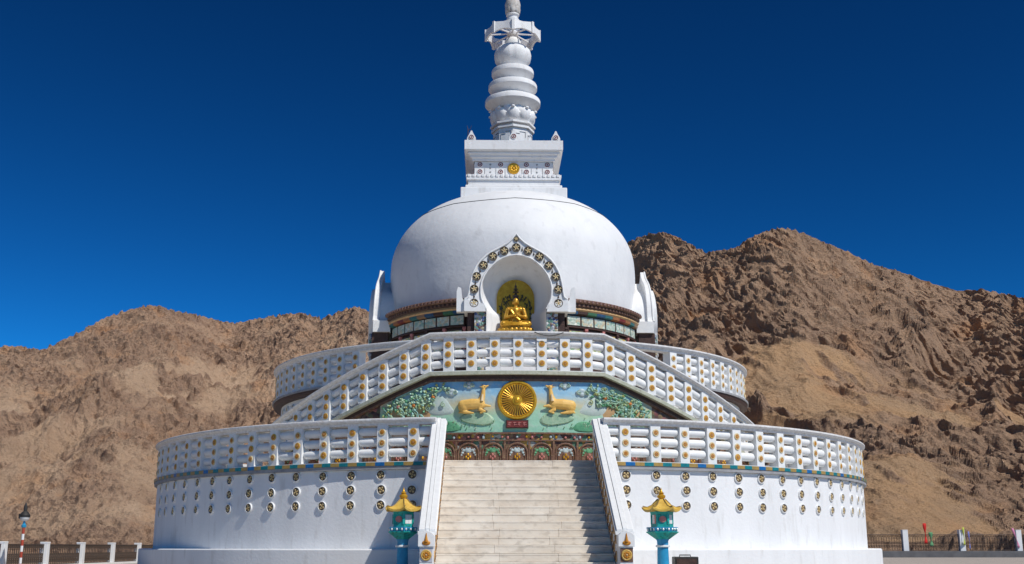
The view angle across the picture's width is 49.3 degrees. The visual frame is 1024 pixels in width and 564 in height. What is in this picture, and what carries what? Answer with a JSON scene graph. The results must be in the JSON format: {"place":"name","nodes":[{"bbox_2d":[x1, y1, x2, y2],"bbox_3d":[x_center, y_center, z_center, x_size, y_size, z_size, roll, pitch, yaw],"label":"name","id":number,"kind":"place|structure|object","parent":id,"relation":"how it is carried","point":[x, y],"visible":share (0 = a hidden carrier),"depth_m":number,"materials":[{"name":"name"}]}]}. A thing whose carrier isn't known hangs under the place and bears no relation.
{"place":"outdoors","nodes":[
{"label":"outdoors","id":0,"kind":"place"},
{"bbox_2d":[0,227,1023,563],"bbox_3d":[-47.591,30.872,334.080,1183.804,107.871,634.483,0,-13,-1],"label":"mountains","id":1,"kind":"structure","parent":0,"point":[912,383],"depth_m":290.81,"materials":[{"name":"brown stone"}]},
{"bbox_2d":[0,0,1023,349],"label":"sky","id":2,"kind":"structure","parent":0,"point":[234,161],"materials":[{"name":"blue"}]},
{"bbox_2d":[125,557,1023,563],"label":"courtyard","id":3,"kind":"structure","parent":0,"point":[953,560],"depth_m":54.48,"materials":[{"name":"grey concrete"}]},
{"bbox_2d":[18,503,30,563],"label":"post lamp","id":4,"kind":"object","parent":3,"relation":"on","point":[24,515],"visible":1,"depth_m":32.87,"materials":[{"name":"white metal"}]},
{"bbox_2d":[0,541,152,563],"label":"fence","id":5,"kind":"object","parent":3,"relation":"on","point":[44,555],"visible":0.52,"depth_m":39.35,"materials":[{"name":"metal"}]},
{"bbox_2d":[385,488,421,563],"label":"lantern","id":6,"kind":"object","parent":3,"relation":"on","point":[403,530],"visible":1,"depth_m":23.23,"materials":[{"name":"teal paint"}]},
{"bbox_2d":[137,0,882,563],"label":"stupa","id":7,"kind":"object","parent":3,"relation":"on","point":[479,438],"visible":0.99,"depth_m":30.22,"materials":[{"name":"white paint"}]},
{"bbox_2d":[497,283,533,330],"bbox_3d":[0.119,0.815,35.401,1.160,1.750,0.592,0,-13,-1],"label":"seated statue","id":8,"kind":"object","parent":7,"relation":"on","point":[515,323],"visible":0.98,"depth_m":35.16,"materials":[{"name":"gold metal"}]},
{"bbox_2d":[642,489,681,563],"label":"lantern","id":9,"kind":"object","parent":3,"relation":"on","point":[662,530],"visible":1,"depth_m":23.35,"materials":[{"name":"teal paint"}]},
{"bbox_2d":[882,551,1023,556],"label":"kerb","id":10,"kind":"structure","parent":3,"relation":"on","point":[953,553],"depth_m":69.95,"materials":[{"name":"white concrete"}]},
{"bbox_2d":[867,530,1023,550],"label":"fence","id":11,"kind":"object","parent":10,"relation":"on","point":[904,541],"visible":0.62,"depth_m":70.68,"materials":[{"name":"metal"}]},
{"bbox_2d":[922,523,927,543],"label":"prayer flag","id":12,"kind":"object","parent":11,"relation":"hanging from","point":[924,528],"visible":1,"depth_m":70.52,"materials":[{"name":"red fabric"}]},
{"bbox_2d":[928,532,933,545],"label":"prayer flag","id":13,"kind":"object","parent":11,"relation":"hanging from","point":[931,535],"visible":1,"depth_m":70.50,"materials":[{"name":"green fabric"}]},
{"bbox_2d":[1011,528,1019,547],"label":"prayer flag","id":14,"kind":"object","parent":11,"relation":"hanging from","point":[1013,531],"visible":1,"depth_m":70.62,"materials":[{"name":"pink fabric"}]},
{"bbox_2d":[672,554,698,563],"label":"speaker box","id":15,"kind":"object","parent":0,"point":[685,560],"visible":1,"depth_m":24.24,"materials":[{"name":"black plastic"}]}
]}

